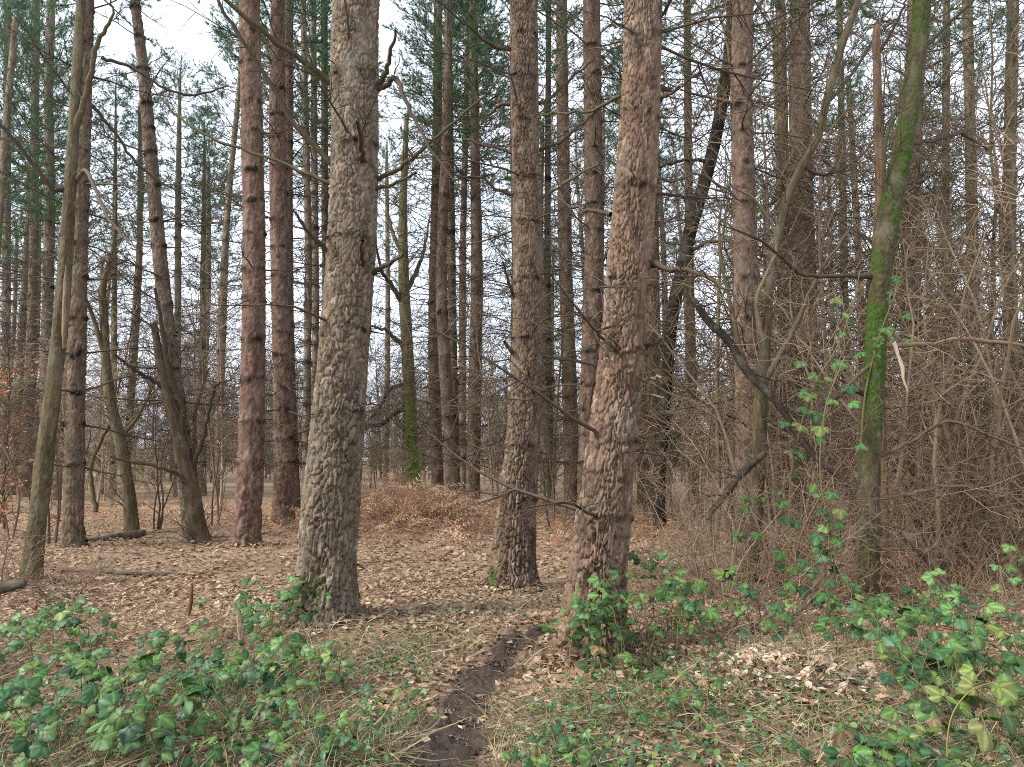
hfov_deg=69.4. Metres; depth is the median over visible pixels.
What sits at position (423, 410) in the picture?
bare sapling
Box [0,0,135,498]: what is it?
pine tree
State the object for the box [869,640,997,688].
bush
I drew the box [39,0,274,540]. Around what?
pine tree
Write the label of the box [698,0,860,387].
pine tree
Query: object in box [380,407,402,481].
bare sapling
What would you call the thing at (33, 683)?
bramble bush
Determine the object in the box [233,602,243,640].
upright stick
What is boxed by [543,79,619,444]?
pine tree
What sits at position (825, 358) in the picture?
bare sapling
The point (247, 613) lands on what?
bramble bush
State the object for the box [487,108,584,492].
pine tree
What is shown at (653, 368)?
bare sapling
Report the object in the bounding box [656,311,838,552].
bare shrub
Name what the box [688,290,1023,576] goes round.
bare shrub
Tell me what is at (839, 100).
pine tree
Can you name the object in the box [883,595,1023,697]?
bramble bush
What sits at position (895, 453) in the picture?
bare shrub
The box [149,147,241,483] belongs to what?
pine tree
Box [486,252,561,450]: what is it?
pine tree
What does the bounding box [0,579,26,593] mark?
fallen branch
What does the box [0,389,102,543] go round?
bare shrub
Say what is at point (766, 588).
bare shrub
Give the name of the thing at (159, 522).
bare shrub
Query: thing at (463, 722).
soil clods
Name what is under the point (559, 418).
bare sapling
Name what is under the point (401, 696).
bramble bush
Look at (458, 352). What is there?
bare sapling
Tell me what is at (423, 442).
bare sapling
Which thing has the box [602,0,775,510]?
pine tree
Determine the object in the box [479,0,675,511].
pine tree
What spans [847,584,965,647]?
bramble bush
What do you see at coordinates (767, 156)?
bare sapling
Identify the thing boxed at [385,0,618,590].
pine tree
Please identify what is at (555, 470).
bare shrub
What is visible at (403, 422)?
bare sapling
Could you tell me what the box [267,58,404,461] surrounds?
pine tree
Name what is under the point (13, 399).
bare sapling
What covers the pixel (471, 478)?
pine tree
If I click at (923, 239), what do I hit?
bare sapling
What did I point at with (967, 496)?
bare shrub
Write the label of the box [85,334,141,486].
bare sapling
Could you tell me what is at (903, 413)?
bare shrub
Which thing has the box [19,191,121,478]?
pine tree
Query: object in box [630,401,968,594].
bare shrub
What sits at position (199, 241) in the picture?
pine tree
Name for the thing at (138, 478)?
bare shrub
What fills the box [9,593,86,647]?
bramble bush
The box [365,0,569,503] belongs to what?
pine tree
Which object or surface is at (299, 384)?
woodland
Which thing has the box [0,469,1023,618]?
dead bracken
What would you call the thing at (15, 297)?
pine tree
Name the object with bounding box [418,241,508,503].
bare sapling
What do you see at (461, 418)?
pine tree
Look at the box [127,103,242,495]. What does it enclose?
pine tree
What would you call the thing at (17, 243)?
pine tree
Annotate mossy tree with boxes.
[0,0,232,581]
[709,0,1023,602]
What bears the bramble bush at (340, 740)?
on the ground at (268, 493)
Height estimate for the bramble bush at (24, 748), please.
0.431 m
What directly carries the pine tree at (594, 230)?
on the ground at (268, 493)
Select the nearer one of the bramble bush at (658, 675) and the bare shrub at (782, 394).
the bramble bush at (658, 675)
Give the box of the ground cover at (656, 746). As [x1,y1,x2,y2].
[0,591,1023,766]
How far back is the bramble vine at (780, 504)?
6.80 m
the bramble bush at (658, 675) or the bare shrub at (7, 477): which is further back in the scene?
the bare shrub at (7, 477)
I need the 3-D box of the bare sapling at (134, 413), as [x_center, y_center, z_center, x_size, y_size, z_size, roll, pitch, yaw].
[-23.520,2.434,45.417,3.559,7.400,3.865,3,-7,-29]
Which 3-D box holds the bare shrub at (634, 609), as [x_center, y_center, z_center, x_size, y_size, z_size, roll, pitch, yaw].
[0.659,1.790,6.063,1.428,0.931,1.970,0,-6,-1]
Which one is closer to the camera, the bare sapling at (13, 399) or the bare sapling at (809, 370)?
the bare sapling at (809, 370)
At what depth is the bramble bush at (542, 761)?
3.57 m
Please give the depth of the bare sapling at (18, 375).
22.50 m
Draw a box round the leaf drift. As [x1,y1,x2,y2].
[0,540,910,673]
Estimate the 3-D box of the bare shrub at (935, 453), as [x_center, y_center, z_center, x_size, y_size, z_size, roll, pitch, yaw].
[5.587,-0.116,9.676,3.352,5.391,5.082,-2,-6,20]
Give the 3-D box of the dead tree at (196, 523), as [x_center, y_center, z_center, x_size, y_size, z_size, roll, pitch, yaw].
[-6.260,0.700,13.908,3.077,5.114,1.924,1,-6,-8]
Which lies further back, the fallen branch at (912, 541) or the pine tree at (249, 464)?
the pine tree at (249, 464)
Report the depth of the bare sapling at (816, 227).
21.45 m
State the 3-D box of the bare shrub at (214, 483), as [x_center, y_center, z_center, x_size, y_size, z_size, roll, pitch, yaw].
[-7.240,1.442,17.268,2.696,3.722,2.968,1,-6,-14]
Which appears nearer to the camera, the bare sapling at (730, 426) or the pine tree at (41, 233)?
the bare sapling at (730, 426)
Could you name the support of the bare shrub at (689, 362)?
on the ground at (268, 493)
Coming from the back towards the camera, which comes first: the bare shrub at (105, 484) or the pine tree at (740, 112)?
the bare shrub at (105, 484)
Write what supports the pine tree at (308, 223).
on the ground at (268, 493)
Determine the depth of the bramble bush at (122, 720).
3.66 m
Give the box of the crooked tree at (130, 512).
[35,168,169,531]
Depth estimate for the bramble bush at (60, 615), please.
5.73 m
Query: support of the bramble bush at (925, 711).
on the ground at (268, 493)
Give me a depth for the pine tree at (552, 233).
45.58 m
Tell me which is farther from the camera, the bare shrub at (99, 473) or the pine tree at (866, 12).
the bare shrub at (99, 473)
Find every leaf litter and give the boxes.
[0,500,1023,584]
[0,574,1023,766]
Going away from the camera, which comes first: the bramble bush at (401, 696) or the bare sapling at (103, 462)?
the bramble bush at (401, 696)
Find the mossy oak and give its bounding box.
[365,107,431,492]
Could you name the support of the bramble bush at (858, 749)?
on the ground at (268, 493)
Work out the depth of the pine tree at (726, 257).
49.42 m
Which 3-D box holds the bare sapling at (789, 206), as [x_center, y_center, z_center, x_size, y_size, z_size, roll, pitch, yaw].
[6.587,-2.082,18.168,5.179,11.073,3.893,-1,-6,6]
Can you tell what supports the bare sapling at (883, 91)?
on the ground at (268, 493)
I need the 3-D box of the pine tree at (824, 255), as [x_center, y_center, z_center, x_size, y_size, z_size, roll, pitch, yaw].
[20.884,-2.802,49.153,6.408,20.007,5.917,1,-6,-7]
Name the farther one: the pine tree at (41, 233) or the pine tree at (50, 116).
the pine tree at (41, 233)
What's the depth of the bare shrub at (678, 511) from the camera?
11.39 m
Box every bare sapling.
[0,247,61,528]
[0,252,39,458]
[0,289,24,455]
[0,334,36,496]
[0,336,43,478]
[11,335,114,476]
[22,280,127,504]
[60,277,149,504]
[85,254,154,494]
[85,332,144,500]
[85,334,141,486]
[117,369,150,458]
[134,391,163,480]
[144,298,237,517]
[169,321,231,471]
[174,236,241,505]
[226,286,302,496]
[233,333,297,494]
[266,323,319,469]
[271,348,303,455]
[364,344,407,491]
[364,367,391,488]
[364,411,377,453]
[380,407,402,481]
[382,349,427,481]
[395,388,430,484]
[398,368,429,471]
[401,404,430,472]
[402,278,491,454]
[417,391,444,471]
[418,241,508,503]
[442,310,511,509]
[481,374,509,484]
[538,225,603,518]
[541,55,734,523]
[541,318,580,450]
[554,366,579,459]
[591,0,873,541]
[608,0,842,521]
[635,260,702,465]
[654,175,815,531]
[659,0,895,529]
[660,113,860,529]
[661,311,687,500]
[671,390,701,473]
[680,295,734,472]
[692,78,883,423]
[698,0,977,522]
[700,347,733,498]
[721,192,873,539]
[731,148,841,395]
[774,0,966,522]
[776,0,1011,546]
[783,60,1023,533]
[791,3,1023,429]
[807,265,947,492]
[821,134,1013,532]
[831,23,1022,518]
[856,74,1023,521]
[886,0,1023,527]
[887,0,1023,524]
[888,157,1023,441]
[890,0,1023,543]
[922,0,1023,451]
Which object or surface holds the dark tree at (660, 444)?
on the ground at (268, 493)
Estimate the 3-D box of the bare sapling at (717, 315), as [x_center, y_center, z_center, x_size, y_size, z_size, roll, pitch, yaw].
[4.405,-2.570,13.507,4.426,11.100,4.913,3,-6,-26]
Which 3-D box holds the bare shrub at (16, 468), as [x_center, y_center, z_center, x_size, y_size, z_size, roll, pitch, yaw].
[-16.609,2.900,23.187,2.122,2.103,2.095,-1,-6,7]
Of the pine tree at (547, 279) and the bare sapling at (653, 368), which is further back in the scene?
the pine tree at (547, 279)
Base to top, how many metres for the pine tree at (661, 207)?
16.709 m
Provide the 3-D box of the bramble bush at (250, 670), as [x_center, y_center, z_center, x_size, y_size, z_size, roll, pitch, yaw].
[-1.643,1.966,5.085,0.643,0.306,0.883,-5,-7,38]
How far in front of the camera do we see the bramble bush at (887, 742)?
3.32 m
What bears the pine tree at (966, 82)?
on the ground at (268, 493)
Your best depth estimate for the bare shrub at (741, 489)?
8.01 m
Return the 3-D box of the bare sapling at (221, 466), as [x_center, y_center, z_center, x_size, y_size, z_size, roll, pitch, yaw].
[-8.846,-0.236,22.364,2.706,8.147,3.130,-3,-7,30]
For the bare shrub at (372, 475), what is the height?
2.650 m
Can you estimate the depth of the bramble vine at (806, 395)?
6.55 m
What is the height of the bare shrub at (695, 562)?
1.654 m
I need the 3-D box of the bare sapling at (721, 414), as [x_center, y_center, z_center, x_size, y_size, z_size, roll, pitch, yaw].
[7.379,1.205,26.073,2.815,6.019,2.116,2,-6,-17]
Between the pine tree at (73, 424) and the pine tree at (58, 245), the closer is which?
the pine tree at (73, 424)
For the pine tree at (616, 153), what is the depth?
33.13 m
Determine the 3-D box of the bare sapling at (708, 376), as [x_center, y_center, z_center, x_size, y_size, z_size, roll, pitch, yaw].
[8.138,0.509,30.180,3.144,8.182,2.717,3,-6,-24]
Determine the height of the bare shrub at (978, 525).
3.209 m
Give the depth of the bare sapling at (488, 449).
21.10 m
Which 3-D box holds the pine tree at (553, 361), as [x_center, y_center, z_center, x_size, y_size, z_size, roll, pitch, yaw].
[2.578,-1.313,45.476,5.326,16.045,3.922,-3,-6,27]
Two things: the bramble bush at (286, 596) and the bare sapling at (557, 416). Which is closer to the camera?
the bramble bush at (286, 596)
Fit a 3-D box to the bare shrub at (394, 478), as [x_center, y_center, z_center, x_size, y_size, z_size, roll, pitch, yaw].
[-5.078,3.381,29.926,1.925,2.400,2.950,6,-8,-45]
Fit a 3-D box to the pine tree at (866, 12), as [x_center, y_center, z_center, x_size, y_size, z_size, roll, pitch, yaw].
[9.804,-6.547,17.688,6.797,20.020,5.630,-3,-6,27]
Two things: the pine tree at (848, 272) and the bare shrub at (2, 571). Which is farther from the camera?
the pine tree at (848, 272)
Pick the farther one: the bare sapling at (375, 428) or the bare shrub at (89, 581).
the bare sapling at (375, 428)
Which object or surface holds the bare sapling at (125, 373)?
on the ground at (268, 493)
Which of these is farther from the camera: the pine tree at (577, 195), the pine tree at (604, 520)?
the pine tree at (577, 195)
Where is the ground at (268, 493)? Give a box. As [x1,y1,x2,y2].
[0,461,1023,766]
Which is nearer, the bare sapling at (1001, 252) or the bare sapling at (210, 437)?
the bare sapling at (1001, 252)
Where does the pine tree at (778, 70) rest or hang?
on the ground at (268, 493)
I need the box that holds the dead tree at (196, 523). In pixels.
[91,288,240,545]
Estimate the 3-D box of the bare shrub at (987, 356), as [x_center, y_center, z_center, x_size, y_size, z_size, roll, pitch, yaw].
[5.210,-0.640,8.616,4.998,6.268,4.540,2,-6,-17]
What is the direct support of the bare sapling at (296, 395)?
on the ground at (268, 493)
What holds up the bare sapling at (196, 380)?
on the ground at (268, 493)
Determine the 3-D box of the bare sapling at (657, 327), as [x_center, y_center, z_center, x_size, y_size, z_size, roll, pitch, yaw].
[3.048,-1.879,16.925,5.379,10.298,4.953,2,-6,-20]
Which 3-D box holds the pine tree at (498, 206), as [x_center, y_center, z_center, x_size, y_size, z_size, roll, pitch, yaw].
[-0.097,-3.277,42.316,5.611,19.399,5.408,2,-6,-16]
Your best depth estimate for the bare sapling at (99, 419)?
24.77 m
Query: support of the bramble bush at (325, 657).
on the ground at (268, 493)
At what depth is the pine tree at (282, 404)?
17.04 m
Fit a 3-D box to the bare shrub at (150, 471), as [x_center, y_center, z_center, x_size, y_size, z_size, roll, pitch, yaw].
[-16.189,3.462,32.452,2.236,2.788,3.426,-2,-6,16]
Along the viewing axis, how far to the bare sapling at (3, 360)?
29.56 m
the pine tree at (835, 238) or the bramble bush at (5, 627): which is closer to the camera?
the bramble bush at (5, 627)
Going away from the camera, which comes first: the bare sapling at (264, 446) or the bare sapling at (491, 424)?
the bare sapling at (264, 446)
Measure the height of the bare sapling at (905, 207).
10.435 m
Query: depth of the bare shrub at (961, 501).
9.10 m
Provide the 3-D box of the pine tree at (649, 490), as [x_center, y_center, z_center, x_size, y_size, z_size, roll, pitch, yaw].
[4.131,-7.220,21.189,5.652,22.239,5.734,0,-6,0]
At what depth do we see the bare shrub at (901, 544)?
8.60 m
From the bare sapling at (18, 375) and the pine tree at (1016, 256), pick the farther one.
the pine tree at (1016, 256)
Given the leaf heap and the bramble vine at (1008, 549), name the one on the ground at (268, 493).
the leaf heap
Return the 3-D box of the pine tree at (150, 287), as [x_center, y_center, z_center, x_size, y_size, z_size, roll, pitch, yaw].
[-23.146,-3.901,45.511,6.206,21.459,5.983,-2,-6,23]
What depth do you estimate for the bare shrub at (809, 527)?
9.10 m
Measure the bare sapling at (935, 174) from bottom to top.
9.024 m
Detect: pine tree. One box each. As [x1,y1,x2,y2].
[0,0,67,491]
[0,0,98,496]
[0,0,106,465]
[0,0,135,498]
[0,0,212,547]
[0,21,153,499]
[0,40,92,494]
[0,118,42,408]
[0,136,63,469]
[0,221,41,446]
[11,186,59,453]
[14,165,104,442]
[19,67,189,495]
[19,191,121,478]
[35,51,198,493]
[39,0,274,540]
[85,221,149,480]
[88,155,186,461]
[106,50,240,496]
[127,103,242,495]
[140,0,271,498]
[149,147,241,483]
[157,0,511,628]
[157,160,269,464]
[158,0,412,525]
[162,0,327,546]
[164,0,427,517]
[214,0,420,500]
[216,0,415,479]
[264,0,403,488]
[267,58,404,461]
[363,126,427,486]
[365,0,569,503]
[368,0,543,506]
[370,0,539,490]
[371,0,501,500]
[376,0,584,481]
[380,0,874,661]
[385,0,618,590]
[404,0,510,496]
[405,1,546,462]
[432,0,731,504]
[457,0,617,505]
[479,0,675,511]
[482,158,561,462]
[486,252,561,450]
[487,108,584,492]
[501,213,581,453]
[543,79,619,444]
[543,237,580,482]
[551,113,636,462]
[554,47,708,404]
[555,0,715,504]
[566,0,760,515]
[595,0,873,553]
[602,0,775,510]
[658,121,723,494]
[659,128,727,485]
[674,0,928,524]
[675,0,871,514]
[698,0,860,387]
[701,171,761,406]
[726,171,777,463]
[767,0,952,502]
[797,0,1023,521]
[813,55,901,468]
[813,116,895,486]
[813,200,853,476]
[817,201,866,373]
[864,76,980,482]
[882,0,1023,480]
[883,0,1019,477]
[899,0,1023,518]
[921,151,996,432]
[932,212,965,431]
[997,209,1023,333]
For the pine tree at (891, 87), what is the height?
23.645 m
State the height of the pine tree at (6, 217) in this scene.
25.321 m
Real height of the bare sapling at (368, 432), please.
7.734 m
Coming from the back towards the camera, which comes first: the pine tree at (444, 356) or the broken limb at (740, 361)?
the pine tree at (444, 356)
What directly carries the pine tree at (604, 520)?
on the ground at (268, 493)
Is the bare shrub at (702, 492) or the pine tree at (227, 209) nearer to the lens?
the bare shrub at (702, 492)
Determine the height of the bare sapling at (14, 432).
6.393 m
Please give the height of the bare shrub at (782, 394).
5.171 m
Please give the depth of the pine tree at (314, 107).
24.43 m
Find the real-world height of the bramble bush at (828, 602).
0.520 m
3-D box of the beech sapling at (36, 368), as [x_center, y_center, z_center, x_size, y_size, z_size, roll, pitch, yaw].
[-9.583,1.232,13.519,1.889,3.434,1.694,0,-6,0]
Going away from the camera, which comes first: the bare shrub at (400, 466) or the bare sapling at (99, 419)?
the bare sapling at (99, 419)
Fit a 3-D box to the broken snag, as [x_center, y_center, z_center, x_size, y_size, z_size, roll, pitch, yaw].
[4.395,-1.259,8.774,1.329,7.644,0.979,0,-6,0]
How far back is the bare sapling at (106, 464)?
26.71 m
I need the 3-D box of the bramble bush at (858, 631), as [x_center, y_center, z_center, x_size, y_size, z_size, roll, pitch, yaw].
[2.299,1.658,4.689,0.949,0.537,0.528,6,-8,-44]
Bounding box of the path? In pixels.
[378,623,550,766]
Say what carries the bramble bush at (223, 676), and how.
on the ground at (268, 493)
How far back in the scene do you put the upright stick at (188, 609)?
6.04 m
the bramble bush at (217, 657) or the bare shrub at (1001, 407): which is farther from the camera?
the bare shrub at (1001, 407)
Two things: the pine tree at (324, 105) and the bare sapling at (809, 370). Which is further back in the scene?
the pine tree at (324, 105)
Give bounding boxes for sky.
[0,0,1023,460]
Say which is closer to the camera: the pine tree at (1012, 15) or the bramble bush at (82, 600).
the bramble bush at (82, 600)
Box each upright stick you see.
[185,579,206,615]
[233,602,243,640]
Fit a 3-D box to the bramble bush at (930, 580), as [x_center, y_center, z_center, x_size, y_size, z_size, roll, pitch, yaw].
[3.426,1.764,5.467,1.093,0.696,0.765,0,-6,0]
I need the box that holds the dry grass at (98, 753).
[0,548,1023,766]
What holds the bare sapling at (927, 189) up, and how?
on the ground at (268, 493)
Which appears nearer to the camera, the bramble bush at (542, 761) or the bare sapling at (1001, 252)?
the bramble bush at (542, 761)
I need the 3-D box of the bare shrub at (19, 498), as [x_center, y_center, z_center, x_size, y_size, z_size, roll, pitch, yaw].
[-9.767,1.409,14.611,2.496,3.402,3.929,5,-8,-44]
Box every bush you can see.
[0,618,67,668]
[0,652,154,763]
[2,647,225,731]
[7,626,195,720]
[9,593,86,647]
[9,602,121,659]
[9,715,59,766]
[23,671,207,766]
[90,618,245,675]
[116,679,373,766]
[120,642,302,750]
[139,722,335,766]
[193,591,310,644]
[196,632,310,699]
[209,643,314,693]
[240,733,406,766]
[241,574,337,631]
[242,640,347,701]
[333,679,442,738]
[500,723,568,766]
[536,608,607,673]
[557,708,654,766]
[569,575,707,681]
[575,645,650,701]
[608,553,736,671]
[628,548,734,649]
[637,669,724,747]
[672,583,793,653]
[730,582,890,657]
[769,739,918,766]
[812,600,936,695]
[831,706,1005,766]
[836,732,959,766]
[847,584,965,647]
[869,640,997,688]
[875,633,1023,742]
[882,568,1023,671]
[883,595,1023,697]
[914,666,1023,766]
[966,584,1023,684]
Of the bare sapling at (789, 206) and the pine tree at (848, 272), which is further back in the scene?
the pine tree at (848, 272)
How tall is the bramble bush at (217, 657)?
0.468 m
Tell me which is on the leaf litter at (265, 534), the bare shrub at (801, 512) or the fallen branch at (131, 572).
the fallen branch at (131, 572)
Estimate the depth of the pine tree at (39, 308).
46.77 m
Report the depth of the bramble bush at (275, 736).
3.79 m
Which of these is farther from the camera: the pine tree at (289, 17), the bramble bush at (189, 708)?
the pine tree at (289, 17)
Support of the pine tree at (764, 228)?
on the ground at (268, 493)
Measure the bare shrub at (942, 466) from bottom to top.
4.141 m
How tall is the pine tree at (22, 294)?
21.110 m
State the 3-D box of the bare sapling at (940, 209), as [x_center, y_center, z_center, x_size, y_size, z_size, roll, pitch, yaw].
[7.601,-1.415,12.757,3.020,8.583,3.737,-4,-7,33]
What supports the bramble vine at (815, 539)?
on the ground at (268, 493)
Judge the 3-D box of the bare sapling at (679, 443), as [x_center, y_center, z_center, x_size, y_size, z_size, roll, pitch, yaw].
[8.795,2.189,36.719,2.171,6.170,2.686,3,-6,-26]
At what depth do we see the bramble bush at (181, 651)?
5.29 m
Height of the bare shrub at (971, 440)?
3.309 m
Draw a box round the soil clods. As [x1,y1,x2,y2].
[378,627,550,766]
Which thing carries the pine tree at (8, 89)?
on the ground at (268, 493)
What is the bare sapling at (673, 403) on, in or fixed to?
on the ground at (268, 493)
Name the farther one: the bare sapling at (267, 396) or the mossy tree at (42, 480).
the bare sapling at (267, 396)
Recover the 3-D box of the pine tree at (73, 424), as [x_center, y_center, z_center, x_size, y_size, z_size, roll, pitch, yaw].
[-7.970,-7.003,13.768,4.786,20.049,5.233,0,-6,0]
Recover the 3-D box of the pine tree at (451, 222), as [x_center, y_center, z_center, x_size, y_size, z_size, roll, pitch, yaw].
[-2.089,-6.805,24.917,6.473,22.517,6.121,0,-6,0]
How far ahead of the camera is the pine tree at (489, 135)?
29.70 m
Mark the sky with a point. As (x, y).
(175, 15)
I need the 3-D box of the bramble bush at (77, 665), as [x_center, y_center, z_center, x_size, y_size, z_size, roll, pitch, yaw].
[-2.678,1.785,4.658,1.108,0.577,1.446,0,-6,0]
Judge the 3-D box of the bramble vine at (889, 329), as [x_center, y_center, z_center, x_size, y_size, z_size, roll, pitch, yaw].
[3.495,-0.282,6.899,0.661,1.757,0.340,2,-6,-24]
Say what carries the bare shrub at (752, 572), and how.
on the ground at (268, 493)
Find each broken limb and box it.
[686,444,766,539]
[690,296,898,494]
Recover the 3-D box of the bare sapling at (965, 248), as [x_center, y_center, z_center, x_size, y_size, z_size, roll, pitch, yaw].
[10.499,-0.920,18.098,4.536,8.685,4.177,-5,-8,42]
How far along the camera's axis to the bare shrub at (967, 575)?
7.53 m
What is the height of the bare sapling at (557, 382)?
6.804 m
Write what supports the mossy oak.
on the ground at (268, 493)
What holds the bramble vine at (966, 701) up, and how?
on the ground at (268, 493)
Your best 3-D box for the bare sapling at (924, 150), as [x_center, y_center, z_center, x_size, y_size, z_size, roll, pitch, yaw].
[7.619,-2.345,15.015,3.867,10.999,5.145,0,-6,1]
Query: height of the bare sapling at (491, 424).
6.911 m
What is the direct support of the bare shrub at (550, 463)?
on the ground at (268, 493)
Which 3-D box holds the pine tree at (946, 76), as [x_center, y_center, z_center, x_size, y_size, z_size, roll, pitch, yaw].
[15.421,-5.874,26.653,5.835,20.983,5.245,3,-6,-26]
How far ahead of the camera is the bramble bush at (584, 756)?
3.64 m
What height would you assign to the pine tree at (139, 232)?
20.626 m
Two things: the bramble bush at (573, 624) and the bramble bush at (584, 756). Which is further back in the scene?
the bramble bush at (573, 624)
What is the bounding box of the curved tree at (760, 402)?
[681,0,907,583]
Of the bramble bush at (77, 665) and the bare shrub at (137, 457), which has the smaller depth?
the bramble bush at (77, 665)
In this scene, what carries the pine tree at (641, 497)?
on the ground at (268, 493)
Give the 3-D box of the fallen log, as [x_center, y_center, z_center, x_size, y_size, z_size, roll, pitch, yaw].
[-7.619,2.979,14.135,0.382,0.305,1.265,-3,-6,26]
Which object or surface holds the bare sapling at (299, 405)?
on the ground at (268, 493)
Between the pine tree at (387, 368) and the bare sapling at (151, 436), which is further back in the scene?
the bare sapling at (151, 436)
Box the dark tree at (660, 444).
[652,0,833,530]
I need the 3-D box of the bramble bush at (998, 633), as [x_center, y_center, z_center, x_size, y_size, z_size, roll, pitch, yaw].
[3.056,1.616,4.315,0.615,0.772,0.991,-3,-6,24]
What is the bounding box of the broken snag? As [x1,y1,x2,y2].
[833,0,936,594]
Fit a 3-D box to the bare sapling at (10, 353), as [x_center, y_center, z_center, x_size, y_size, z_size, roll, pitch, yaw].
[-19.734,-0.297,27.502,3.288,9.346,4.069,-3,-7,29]
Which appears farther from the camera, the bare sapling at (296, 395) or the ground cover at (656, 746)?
the bare sapling at (296, 395)
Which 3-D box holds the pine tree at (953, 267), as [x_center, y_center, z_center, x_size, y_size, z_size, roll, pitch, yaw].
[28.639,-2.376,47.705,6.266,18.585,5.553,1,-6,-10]
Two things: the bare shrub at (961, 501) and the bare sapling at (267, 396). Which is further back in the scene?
the bare sapling at (267, 396)
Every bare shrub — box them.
[0,386,88,537]
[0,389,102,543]
[0,444,31,500]
[0,453,31,489]
[0,500,127,598]
[0,508,154,610]
[85,382,224,529]
[85,431,150,489]
[86,444,167,505]
[107,441,153,477]
[110,442,166,503]
[128,437,172,492]
[142,364,266,525]
[361,437,400,491]
[362,437,417,495]
[375,439,421,488]
[491,362,578,526]
[514,546,705,664]
[538,422,563,500]
[566,259,964,574]
[568,383,828,558]
[626,490,895,645]
[627,442,888,613]
[627,478,935,644]
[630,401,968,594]
[633,448,845,617]
[635,482,884,607]
[636,329,1023,579]
[637,323,1023,584]
[644,366,734,531]
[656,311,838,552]
[662,306,859,543]
[672,388,959,591]
[673,16,1023,586]
[685,236,945,553]
[686,431,917,601]
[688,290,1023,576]
[698,421,923,574]
[729,167,1014,583]
[731,286,1012,550]
[736,258,1023,578]
[760,409,1023,601]
[766,299,1023,564]
[771,387,1023,572]
[778,202,1023,567]
[784,498,1023,629]
[789,375,1023,583]
[804,184,1023,586]
[804,345,1023,557]
[808,354,1023,583]
[839,506,1023,651]
[850,260,1023,563]
[855,86,1023,586]
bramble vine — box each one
[728,487,802,591]
[778,269,867,613]
[784,358,848,629]
[853,262,920,442]
[945,680,1022,756]
[989,531,1023,585]
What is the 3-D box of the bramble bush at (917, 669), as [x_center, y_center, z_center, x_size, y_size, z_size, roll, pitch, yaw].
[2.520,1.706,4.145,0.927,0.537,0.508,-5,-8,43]
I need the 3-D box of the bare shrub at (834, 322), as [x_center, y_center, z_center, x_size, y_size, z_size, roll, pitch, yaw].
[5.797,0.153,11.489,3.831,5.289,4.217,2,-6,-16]
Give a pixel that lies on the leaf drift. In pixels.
(475, 584)
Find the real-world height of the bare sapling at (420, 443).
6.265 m
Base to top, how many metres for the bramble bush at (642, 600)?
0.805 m
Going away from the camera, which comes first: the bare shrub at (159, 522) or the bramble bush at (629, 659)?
the bramble bush at (629, 659)
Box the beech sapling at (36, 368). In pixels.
[0,361,65,514]
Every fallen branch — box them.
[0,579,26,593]
[55,560,197,577]
[442,550,452,558]
[890,519,977,591]
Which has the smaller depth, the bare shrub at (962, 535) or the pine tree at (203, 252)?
the bare shrub at (962, 535)
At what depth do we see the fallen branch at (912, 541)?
7.91 m
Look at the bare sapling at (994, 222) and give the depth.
14.73 m
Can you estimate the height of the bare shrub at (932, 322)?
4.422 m
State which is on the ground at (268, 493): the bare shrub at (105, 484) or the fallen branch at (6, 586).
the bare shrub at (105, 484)
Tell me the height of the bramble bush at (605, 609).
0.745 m
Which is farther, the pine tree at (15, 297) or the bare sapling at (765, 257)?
the pine tree at (15, 297)
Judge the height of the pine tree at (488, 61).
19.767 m
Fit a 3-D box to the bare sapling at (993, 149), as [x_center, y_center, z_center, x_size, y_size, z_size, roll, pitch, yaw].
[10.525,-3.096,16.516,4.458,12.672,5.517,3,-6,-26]
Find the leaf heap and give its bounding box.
[599,642,964,764]
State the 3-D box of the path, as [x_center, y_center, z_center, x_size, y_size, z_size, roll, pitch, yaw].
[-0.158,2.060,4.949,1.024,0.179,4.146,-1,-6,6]
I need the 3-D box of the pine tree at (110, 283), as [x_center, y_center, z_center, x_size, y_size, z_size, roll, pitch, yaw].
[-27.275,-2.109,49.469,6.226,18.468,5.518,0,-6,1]
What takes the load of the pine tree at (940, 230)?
on the ground at (268, 493)
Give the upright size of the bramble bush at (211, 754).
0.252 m
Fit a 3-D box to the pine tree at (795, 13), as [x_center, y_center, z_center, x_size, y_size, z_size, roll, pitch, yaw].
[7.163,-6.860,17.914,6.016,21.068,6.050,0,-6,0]
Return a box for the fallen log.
[85,529,145,541]
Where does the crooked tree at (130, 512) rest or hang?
on the ground at (268, 493)
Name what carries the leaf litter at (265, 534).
on the ground at (268, 493)
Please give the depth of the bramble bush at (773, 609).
5.11 m
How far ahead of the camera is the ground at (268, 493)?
8.38 m
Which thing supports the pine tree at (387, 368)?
on the ground at (268, 493)
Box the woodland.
[0,248,1022,481]
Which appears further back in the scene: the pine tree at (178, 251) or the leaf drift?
the pine tree at (178, 251)
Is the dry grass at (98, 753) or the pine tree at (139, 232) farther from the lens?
the pine tree at (139, 232)
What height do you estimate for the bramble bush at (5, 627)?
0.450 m
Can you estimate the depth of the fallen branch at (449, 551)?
11.78 m
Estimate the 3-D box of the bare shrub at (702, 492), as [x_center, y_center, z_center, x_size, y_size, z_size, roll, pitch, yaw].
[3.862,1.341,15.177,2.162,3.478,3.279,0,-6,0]
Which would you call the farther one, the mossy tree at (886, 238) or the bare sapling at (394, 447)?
the bare sapling at (394, 447)
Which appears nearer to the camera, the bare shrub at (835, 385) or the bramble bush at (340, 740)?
the bramble bush at (340, 740)
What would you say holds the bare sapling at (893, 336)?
on the ground at (268, 493)
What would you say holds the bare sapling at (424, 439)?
on the ground at (268, 493)
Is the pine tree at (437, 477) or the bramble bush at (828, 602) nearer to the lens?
the bramble bush at (828, 602)

